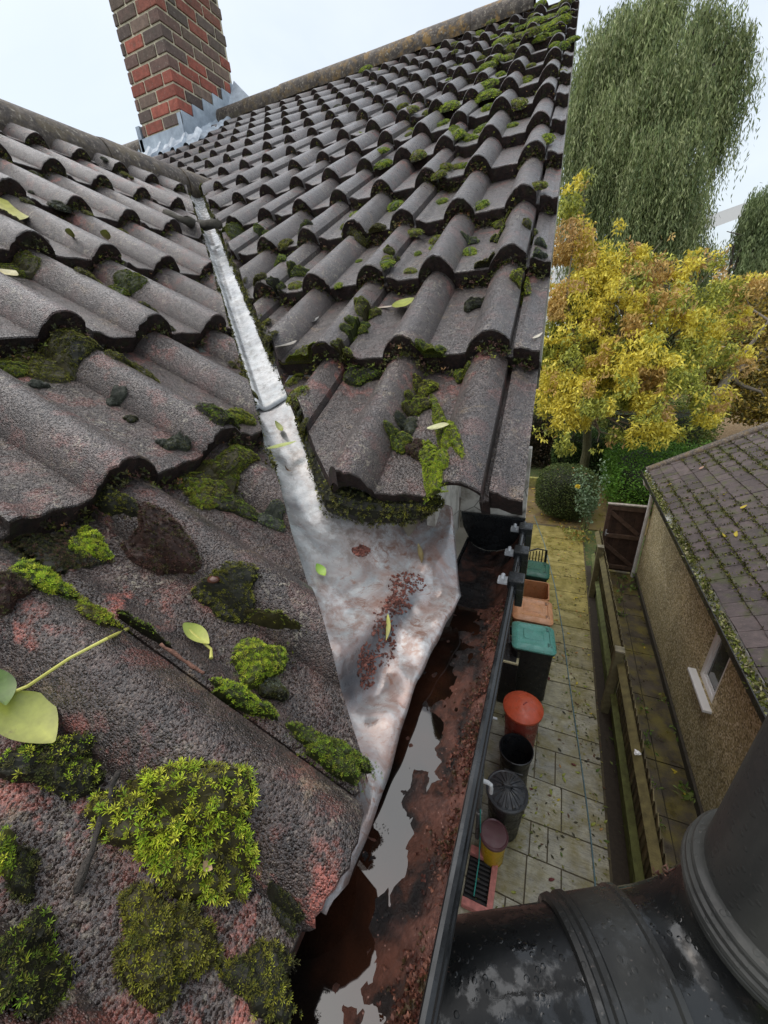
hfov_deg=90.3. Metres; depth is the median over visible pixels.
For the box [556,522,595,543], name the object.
fallen leaves
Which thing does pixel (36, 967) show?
moss cushion
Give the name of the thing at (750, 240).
willow tree
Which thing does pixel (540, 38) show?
moss cushion
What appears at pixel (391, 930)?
silt
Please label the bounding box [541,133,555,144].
moss cushion
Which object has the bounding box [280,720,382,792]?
moss cushion
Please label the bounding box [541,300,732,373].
distant wood
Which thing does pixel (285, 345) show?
fallen leaf
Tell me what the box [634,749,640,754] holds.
paper scrap
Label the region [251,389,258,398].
moss cushion
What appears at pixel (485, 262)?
moss cushion
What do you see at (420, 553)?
fallen leaf
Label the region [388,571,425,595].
silt heap
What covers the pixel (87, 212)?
moss cushion
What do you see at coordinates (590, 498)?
rose plant
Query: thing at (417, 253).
moss cushion
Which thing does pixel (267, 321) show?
moss cushion
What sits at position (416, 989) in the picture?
gutter crumbs
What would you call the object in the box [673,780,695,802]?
weed
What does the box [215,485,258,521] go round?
moss cushion
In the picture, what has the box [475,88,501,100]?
moss cushion
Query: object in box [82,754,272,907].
moss cushion
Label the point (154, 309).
moss cushion
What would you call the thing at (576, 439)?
hedge
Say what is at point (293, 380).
moss cushion
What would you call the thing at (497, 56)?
moss cushion
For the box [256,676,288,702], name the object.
moss cushion
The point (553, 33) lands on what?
moss cushion
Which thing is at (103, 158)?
moss cushion
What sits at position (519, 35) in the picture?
moss cushion
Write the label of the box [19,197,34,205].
moss cushion
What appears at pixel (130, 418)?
moss cushion
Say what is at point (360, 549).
silt heap
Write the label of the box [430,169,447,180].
moss cushion
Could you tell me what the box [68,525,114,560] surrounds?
moss cushion
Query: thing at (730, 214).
distant house
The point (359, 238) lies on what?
moss cushion
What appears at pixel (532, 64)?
moss cushion
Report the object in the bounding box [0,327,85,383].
moss cushion
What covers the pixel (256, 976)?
moss cushion
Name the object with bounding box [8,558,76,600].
moss cushion
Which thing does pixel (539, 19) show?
moss cushion
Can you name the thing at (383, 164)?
moss cushion
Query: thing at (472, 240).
moss cushion
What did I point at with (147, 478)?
moss crust
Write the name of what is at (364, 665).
silt heap
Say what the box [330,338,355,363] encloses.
moss cushion
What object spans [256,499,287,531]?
moss cushion
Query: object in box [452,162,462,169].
moss cushion
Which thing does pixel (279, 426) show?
fallen leaf
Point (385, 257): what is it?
moss cushion
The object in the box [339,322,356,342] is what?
moss cushion
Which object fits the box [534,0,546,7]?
moss cushion
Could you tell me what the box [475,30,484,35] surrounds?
moss cushion
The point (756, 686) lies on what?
gutter debris
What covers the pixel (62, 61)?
sky
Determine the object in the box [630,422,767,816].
bungalow
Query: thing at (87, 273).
moss cushion
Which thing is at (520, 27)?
moss cushion
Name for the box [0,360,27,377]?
moss cushion
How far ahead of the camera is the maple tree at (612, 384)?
10.25 m
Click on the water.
(337, 944)
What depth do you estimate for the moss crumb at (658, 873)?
0.38 m
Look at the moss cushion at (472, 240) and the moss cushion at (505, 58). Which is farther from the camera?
the moss cushion at (505, 58)
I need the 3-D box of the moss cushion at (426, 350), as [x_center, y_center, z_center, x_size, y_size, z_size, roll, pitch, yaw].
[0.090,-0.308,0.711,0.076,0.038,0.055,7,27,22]
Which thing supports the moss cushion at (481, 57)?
on the house at (132, 700)
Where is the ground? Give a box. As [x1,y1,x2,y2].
[530,361,705,572]
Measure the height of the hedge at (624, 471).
1.498 m
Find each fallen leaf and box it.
[0,198,28,219]
[0,269,17,275]
[0,627,129,743]
[0,669,16,704]
[65,228,74,236]
[100,229,110,239]
[183,622,212,658]
[203,860,211,871]
[265,441,295,448]
[275,340,296,347]
[275,421,282,430]
[316,563,325,575]
[386,614,390,639]
[392,298,413,306]
[403,520,416,535]
[417,543,423,562]
[427,422,448,429]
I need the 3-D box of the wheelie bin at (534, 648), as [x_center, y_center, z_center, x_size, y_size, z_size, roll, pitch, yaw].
[2.060,2.157,5.466,0.612,1.083,0.530,4,26,17]
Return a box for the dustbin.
[486,769,528,842]
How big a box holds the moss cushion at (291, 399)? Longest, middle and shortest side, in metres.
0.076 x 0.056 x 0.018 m
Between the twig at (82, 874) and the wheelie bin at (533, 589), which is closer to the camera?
the twig at (82, 874)
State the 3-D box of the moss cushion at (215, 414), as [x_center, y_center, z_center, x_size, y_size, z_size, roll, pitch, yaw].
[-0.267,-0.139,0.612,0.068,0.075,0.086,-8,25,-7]
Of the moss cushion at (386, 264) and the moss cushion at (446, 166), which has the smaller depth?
the moss cushion at (386, 264)
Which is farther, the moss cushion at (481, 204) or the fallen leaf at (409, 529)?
the moss cushion at (481, 204)
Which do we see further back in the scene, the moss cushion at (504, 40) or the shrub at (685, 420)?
the shrub at (685, 420)
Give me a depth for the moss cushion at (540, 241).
0.83 m
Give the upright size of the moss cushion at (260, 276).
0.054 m
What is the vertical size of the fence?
1.145 m
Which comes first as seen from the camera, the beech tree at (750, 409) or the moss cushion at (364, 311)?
the moss cushion at (364, 311)
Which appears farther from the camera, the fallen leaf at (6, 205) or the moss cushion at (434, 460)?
the fallen leaf at (6, 205)
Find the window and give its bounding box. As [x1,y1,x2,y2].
[687,631,729,713]
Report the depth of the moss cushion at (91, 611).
0.34 m
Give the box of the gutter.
[292,511,532,1023]
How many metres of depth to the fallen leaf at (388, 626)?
0.52 m
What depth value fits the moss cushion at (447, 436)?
0.55 m
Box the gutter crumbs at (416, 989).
[376,598,505,1023]
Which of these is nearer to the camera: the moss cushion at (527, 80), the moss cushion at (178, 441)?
the moss cushion at (178, 441)
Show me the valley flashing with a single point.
(351, 590)
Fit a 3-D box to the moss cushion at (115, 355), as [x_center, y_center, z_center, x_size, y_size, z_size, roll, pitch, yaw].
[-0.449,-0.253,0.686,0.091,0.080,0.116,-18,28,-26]
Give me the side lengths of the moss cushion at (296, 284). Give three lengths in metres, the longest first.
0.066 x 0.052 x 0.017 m
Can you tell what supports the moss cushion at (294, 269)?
on the house at (132, 700)
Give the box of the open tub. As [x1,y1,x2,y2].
[499,733,533,783]
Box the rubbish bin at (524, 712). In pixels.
[503,691,543,747]
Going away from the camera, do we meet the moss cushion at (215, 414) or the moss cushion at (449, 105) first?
the moss cushion at (215, 414)
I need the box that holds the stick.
[162,209,222,230]
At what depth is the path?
5.11 m
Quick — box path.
[594,552,696,868]
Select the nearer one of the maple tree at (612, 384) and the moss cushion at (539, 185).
the moss cushion at (539, 185)
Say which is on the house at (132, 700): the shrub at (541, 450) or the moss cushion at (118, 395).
the moss cushion at (118, 395)
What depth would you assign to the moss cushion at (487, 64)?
2.00 m
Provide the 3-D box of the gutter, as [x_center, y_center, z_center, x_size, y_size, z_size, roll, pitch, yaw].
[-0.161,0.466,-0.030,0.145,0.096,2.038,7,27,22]
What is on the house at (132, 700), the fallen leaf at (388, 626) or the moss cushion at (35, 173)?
the moss cushion at (35, 173)
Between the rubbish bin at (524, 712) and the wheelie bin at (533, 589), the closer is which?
the rubbish bin at (524, 712)
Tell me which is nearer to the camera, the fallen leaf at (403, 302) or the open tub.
the fallen leaf at (403, 302)
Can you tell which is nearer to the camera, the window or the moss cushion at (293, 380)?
the moss cushion at (293, 380)
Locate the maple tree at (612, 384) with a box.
[531,164,767,468]
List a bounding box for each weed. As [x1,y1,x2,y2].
[616,573,641,597]
[646,730,663,748]
[665,723,678,741]
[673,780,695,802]
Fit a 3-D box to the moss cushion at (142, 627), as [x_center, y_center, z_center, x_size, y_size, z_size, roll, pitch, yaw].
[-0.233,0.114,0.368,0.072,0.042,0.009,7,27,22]
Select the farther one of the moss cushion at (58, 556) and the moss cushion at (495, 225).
the moss cushion at (495, 225)
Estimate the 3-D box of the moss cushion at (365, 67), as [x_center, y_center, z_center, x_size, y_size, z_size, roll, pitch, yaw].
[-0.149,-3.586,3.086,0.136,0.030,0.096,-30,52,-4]
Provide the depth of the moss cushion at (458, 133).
1.40 m
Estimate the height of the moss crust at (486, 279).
0.556 m
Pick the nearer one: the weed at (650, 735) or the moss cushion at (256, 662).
the moss cushion at (256, 662)
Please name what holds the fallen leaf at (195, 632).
on the house at (132, 700)
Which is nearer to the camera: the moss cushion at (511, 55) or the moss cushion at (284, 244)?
the moss cushion at (284, 244)
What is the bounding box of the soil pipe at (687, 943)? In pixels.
[438,714,767,1023]
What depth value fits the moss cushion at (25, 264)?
0.78 m
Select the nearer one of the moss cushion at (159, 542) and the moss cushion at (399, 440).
the moss cushion at (159, 542)
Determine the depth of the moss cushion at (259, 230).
1.42 m
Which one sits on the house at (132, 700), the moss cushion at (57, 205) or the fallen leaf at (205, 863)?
the moss cushion at (57, 205)
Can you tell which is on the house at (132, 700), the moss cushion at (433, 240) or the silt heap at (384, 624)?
the moss cushion at (433, 240)
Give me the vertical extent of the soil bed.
0.088 m
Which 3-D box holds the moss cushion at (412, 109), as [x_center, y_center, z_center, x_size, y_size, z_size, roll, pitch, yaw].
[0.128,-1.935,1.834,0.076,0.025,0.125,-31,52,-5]
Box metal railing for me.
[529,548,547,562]
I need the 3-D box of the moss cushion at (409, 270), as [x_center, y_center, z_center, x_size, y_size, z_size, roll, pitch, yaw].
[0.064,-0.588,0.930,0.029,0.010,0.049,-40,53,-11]
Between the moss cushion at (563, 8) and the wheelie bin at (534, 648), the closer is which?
the moss cushion at (563, 8)
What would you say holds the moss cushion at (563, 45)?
on the house at (132, 700)
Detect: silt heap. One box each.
[352,544,370,556]
[357,642,376,689]
[371,601,396,666]
[385,593,412,614]
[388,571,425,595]
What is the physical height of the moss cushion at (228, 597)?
0.068 m
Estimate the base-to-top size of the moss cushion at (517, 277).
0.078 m
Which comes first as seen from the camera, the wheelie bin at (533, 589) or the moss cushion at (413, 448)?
the moss cushion at (413, 448)
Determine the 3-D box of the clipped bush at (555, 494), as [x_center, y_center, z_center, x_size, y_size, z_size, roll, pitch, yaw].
[4.983,-0.566,10.459,1.674,1.557,1.617,7,27,22]
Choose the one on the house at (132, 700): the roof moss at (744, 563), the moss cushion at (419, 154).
the moss cushion at (419, 154)
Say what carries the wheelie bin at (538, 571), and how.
on the paving
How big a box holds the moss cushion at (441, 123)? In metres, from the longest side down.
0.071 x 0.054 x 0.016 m
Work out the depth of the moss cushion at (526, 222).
0.86 m
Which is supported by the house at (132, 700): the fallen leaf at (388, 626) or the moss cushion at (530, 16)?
the moss cushion at (530, 16)
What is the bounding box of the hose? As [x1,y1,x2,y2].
[473,809,480,895]
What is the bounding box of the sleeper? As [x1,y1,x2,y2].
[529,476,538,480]
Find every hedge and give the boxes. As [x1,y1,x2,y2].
[549,427,608,473]
[597,436,711,517]
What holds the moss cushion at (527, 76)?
on the house at (132, 700)
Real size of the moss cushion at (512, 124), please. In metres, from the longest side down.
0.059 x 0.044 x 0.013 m
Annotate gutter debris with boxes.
[643,472,767,713]
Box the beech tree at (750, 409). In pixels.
[690,270,767,433]
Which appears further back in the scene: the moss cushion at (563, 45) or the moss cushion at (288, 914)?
the moss cushion at (563, 45)
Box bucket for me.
[480,818,508,867]
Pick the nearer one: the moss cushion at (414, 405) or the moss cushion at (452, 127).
the moss cushion at (414, 405)
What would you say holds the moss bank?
hanging from the house at (132, 700)
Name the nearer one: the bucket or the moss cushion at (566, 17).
the moss cushion at (566, 17)
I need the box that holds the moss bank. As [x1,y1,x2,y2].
[298,426,444,528]
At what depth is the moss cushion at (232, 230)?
1.52 m
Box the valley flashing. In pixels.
[191,195,460,914]
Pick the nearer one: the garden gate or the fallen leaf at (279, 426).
the fallen leaf at (279, 426)
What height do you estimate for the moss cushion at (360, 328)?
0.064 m
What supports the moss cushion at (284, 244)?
on the house at (132, 700)
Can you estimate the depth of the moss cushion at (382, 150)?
1.57 m
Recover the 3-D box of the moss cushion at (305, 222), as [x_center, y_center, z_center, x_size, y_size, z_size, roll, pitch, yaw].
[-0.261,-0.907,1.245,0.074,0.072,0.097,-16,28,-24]
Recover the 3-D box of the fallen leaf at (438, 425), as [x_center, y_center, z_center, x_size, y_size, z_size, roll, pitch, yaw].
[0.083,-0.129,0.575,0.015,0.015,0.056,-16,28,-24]
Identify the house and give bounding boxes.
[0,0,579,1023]
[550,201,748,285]
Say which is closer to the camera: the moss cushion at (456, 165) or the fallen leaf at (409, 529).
the fallen leaf at (409, 529)
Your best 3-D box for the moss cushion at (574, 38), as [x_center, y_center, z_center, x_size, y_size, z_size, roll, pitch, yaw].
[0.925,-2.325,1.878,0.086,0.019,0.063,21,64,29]
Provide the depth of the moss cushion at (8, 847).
0.23 m
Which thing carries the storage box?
on the paving
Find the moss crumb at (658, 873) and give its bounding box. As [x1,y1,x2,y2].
[652,863,675,877]
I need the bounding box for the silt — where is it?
[265,535,519,1023]
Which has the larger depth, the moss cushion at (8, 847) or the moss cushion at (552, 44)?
the moss cushion at (552, 44)
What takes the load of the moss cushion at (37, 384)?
on the house at (132, 700)
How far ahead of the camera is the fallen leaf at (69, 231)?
0.90 m
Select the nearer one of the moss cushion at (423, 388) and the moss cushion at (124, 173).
the moss cushion at (423, 388)
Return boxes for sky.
[0,0,767,336]
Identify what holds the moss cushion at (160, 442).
on the house at (132, 700)
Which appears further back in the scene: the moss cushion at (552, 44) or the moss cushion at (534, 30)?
the moss cushion at (534, 30)
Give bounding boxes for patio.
[525,486,652,535]
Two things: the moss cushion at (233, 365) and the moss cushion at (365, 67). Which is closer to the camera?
the moss cushion at (233, 365)
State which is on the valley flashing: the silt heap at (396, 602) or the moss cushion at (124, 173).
the silt heap at (396, 602)
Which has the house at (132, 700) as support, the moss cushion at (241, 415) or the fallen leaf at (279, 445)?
the moss cushion at (241, 415)
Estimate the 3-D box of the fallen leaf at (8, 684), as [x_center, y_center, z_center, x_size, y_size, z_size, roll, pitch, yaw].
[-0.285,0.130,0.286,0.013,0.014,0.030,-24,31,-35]
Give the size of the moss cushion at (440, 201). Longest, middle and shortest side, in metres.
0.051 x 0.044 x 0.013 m
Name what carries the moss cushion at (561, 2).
on the house at (132, 700)
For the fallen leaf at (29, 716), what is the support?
on the moss cushion at (66, 767)
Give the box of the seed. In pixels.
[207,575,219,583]
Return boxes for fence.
[588,528,668,882]
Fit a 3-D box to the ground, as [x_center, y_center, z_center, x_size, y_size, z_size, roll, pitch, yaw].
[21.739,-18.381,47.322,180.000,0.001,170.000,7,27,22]
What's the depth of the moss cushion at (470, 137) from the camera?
1.42 m
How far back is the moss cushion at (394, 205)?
1.26 m
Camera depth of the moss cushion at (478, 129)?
1.51 m
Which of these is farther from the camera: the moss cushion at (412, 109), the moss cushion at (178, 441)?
the moss cushion at (412, 109)
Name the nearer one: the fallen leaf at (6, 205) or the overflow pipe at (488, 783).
the fallen leaf at (6, 205)
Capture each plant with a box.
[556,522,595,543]
[570,458,610,532]
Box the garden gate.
[600,502,651,573]
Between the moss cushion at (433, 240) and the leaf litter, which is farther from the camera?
the leaf litter
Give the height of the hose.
0.676 m
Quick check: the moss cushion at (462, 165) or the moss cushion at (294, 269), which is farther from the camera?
the moss cushion at (462, 165)
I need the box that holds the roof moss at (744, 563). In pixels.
[649,429,767,695]
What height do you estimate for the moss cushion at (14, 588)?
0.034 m
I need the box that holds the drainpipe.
[475,765,484,839]
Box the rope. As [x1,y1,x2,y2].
[534,516,595,885]
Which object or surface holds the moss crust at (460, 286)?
on the house at (132, 700)
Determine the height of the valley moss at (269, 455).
1.043 m
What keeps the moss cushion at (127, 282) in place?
on the house at (132, 700)
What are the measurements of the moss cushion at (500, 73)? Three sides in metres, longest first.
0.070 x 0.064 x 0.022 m
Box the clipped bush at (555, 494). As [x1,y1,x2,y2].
[534,462,600,521]
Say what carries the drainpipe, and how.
attached to the house at (132, 700)
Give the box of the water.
[267,606,482,1023]
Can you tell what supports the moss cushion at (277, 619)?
on the house at (132, 700)
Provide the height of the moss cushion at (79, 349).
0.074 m
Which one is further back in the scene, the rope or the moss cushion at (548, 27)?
the rope
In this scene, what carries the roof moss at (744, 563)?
on the bungalow
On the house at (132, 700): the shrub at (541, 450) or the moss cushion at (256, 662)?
the moss cushion at (256, 662)
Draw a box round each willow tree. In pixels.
[551,0,767,393]
[701,182,767,386]
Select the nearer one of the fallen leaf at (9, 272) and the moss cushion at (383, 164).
the fallen leaf at (9, 272)
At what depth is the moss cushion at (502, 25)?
2.74 m
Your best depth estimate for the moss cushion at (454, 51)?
2.42 m
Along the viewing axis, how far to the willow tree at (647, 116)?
16.74 m
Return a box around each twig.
[73,770,120,894]
[159,643,204,674]
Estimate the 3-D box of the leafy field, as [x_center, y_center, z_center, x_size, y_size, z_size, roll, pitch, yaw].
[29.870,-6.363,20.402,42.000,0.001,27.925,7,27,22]
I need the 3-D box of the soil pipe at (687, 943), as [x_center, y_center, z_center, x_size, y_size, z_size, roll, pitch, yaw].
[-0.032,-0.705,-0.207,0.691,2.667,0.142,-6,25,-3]
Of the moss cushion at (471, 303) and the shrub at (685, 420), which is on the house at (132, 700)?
the moss cushion at (471, 303)
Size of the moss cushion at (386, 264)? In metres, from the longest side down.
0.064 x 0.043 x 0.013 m
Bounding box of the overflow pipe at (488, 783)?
[483,779,492,794]
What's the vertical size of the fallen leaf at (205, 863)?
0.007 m
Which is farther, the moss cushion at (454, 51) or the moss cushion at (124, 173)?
the moss cushion at (454, 51)
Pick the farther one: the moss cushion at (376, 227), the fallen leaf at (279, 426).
the moss cushion at (376, 227)
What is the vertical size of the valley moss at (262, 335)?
1.022 m
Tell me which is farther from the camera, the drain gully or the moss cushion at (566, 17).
the drain gully
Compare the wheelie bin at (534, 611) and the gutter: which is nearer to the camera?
the gutter
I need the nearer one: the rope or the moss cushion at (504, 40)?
the moss cushion at (504, 40)
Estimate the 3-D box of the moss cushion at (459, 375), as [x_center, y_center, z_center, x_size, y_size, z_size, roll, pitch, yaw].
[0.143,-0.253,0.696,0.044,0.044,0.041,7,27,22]
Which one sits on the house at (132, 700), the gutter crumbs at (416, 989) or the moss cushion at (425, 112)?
the moss cushion at (425, 112)
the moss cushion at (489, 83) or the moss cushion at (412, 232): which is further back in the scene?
the moss cushion at (489, 83)
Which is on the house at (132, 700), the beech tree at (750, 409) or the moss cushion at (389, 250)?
the moss cushion at (389, 250)
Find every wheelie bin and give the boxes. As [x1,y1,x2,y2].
[508,621,556,700]
[511,579,549,634]
[511,597,553,626]
[519,560,549,581]
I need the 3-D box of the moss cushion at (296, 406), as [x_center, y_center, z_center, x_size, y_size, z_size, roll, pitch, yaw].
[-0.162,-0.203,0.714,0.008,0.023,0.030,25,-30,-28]
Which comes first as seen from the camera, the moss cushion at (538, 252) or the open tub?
the moss cushion at (538, 252)
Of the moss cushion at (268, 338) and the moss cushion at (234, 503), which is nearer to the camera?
the moss cushion at (234, 503)
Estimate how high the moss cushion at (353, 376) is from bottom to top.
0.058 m
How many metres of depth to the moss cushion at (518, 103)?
1.47 m
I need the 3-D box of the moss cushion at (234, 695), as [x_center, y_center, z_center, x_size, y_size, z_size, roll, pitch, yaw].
[-0.129,0.175,0.355,0.084,0.049,0.027,2,26,13]
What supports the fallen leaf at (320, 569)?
on the valley flashing
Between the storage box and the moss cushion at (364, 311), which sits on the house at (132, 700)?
the moss cushion at (364, 311)
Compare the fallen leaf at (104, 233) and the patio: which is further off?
the patio
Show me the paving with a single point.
(576, 859)
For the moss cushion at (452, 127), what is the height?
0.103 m
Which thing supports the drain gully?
on the paving
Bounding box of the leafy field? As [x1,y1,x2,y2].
[568,369,762,439]
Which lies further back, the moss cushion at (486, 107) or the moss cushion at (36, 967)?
the moss cushion at (486, 107)
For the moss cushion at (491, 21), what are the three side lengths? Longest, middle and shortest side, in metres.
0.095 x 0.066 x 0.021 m
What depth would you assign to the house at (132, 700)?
0.69 m
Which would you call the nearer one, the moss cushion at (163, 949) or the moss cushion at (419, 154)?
the moss cushion at (163, 949)
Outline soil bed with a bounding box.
[586,565,688,885]
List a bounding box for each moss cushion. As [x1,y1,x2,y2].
[0,209,49,241]
[0,250,40,278]
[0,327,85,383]
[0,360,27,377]
[0,533,114,576]
[0,569,32,618]
[0,724,105,802]
[0,823,19,880]
[0,904,79,1023]
[1,842,42,904]
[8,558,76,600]
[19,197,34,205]
[28,170,42,177]
[28,379,50,388]
[46,200,73,212]
[58,333,103,373]
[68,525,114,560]
[73,267,103,284]
[75,593,131,633]
[81,209,93,215]
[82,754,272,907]
[93,484,138,519]
[99,156,107,161]
[103,349,159,382]
[106,384,126,405]
[108,878,225,1016]
[109,269,147,295]
[116,608,171,648]
[118,501,206,584]
[119,171,129,176]
[122,415,138,422]
[138,301,175,331]
[155,438,166,446]
[162,426,194,451]
[177,444,260,510]
[190,558,263,628]
[192,402,244,443]
[209,676,287,721]
[214,936,302,1023]
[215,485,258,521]
[220,221,245,241]
[226,637,293,693]
[227,407,258,425]
[228,361,237,368]
[244,608,299,631]
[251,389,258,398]
[253,223,268,236]
[253,272,266,286]
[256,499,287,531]
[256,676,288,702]
[261,318,270,325]
[262,330,278,346]
[262,879,305,949]
[265,276,285,297]
[274,254,286,266]
[278,238,293,250]
[279,342,318,364]
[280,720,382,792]
[284,373,303,386]
[285,385,308,405]
[286,260,309,277]
[287,280,302,289]
[294,400,298,409]
[298,219,312,232]
[300,417,308,431]
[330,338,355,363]
[334,282,342,288]
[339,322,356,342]
[342,363,382,386]
[344,315,370,335]
[349,228,368,251]
[353,296,381,321]
[359,64,372,73]
[368,223,386,233]
[373,158,392,169]
[377,147,390,153]
[380,259,395,270]
[381,255,394,260]
[382,420,412,454]
[383,244,399,263]
[387,200,403,211]
[394,410,416,434]
[396,102,408,109]
[401,390,431,416]
[403,267,416,273]
[404,438,422,460]
[406,105,419,114]
[407,228,424,237]
[409,149,426,161]
[411,338,446,357]
[411,373,438,397]
[414,251,421,255]
[418,439,448,502]
[421,109,427,116]
[428,234,440,244]
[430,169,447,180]
[430,393,464,459]
[436,197,448,204]
[437,120,447,126]
[438,100,460,112]
[440,162,453,171]
[448,124,469,141]
[451,49,457,54]
[451,128,465,141]
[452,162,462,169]
[453,361,470,383]
[458,162,467,168]
[460,231,479,244]
[462,134,478,141]
[462,246,476,255]
[463,296,484,312]
[473,123,486,133]
[473,251,494,268]
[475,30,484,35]
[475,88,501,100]
[475,199,489,210]
[476,60,498,72]
[477,55,485,60]
[480,78,499,90]
[480,102,492,111]
[485,19,496,25]
[490,53,502,60]
[490,223,504,242]
[491,36,512,46]
[491,209,512,229]
[495,71,506,76]
[498,22,508,29]
[498,55,510,61]
[504,53,514,61]
[505,43,516,52]
[507,122,519,127]
[509,268,530,305]
[511,97,528,111]
[515,24,523,31]
[515,31,523,39]
[522,218,535,244]
[523,75,533,81]
[523,78,531,83]
[524,26,540,37]
[526,12,536,20]
[526,16,547,25]
[526,62,536,68]
[529,181,549,192]
[531,237,547,248]
[532,33,548,43]
[533,247,548,258]
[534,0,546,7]
[541,19,571,32]
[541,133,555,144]
[549,41,559,47]
[550,30,561,36]
[554,40,570,50]
[556,5,569,14]
[556,13,571,22]
[558,0,574,6]
[565,35,580,42]
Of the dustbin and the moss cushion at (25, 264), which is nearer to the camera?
the moss cushion at (25, 264)
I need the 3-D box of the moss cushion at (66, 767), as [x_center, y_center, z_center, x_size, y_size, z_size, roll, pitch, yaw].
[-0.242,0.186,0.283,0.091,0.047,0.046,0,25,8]
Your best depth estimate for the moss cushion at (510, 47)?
2.15 m
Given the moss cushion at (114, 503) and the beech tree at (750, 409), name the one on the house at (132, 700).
the moss cushion at (114, 503)
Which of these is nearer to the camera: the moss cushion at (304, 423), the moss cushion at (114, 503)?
the moss cushion at (114, 503)
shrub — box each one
[529,397,554,468]
[592,395,732,457]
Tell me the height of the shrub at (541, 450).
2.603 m
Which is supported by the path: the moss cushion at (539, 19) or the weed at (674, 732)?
the weed at (674, 732)
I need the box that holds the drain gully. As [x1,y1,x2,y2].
[461,845,497,911]
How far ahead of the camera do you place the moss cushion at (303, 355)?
0.81 m
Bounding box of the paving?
[458,524,609,913]
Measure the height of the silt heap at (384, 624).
0.045 m
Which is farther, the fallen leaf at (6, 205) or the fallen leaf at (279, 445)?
the fallen leaf at (6, 205)
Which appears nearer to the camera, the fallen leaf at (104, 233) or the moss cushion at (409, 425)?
the moss cushion at (409, 425)
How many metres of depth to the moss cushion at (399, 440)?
0.60 m
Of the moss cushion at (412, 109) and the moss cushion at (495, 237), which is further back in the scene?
the moss cushion at (412, 109)
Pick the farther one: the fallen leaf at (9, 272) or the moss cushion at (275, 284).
the moss cushion at (275, 284)
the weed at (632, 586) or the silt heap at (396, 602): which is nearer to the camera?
the silt heap at (396, 602)
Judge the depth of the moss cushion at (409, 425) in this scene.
0.63 m
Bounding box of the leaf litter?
[475,533,610,907]
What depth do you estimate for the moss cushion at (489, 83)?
1.80 m
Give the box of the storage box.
[497,635,518,702]
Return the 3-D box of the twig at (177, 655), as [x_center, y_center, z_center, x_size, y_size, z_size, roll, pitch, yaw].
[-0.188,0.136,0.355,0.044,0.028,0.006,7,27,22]
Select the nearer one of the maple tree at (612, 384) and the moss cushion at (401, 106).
the moss cushion at (401, 106)
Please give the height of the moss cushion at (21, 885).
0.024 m
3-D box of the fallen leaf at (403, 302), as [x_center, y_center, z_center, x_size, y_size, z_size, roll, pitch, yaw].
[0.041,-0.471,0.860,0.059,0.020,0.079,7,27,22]
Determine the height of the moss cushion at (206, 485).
0.079 m
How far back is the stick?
1.48 m
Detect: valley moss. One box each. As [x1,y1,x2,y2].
[186,189,281,487]
[200,190,305,441]
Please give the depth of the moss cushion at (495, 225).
1.00 m
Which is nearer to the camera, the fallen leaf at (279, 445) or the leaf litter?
the fallen leaf at (279, 445)
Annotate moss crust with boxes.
[0,134,263,545]
[190,10,574,378]
[228,145,559,380]
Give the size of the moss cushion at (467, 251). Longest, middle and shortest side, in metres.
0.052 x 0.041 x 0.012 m
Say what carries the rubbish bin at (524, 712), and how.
on the paving
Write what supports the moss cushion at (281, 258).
on the house at (132, 700)

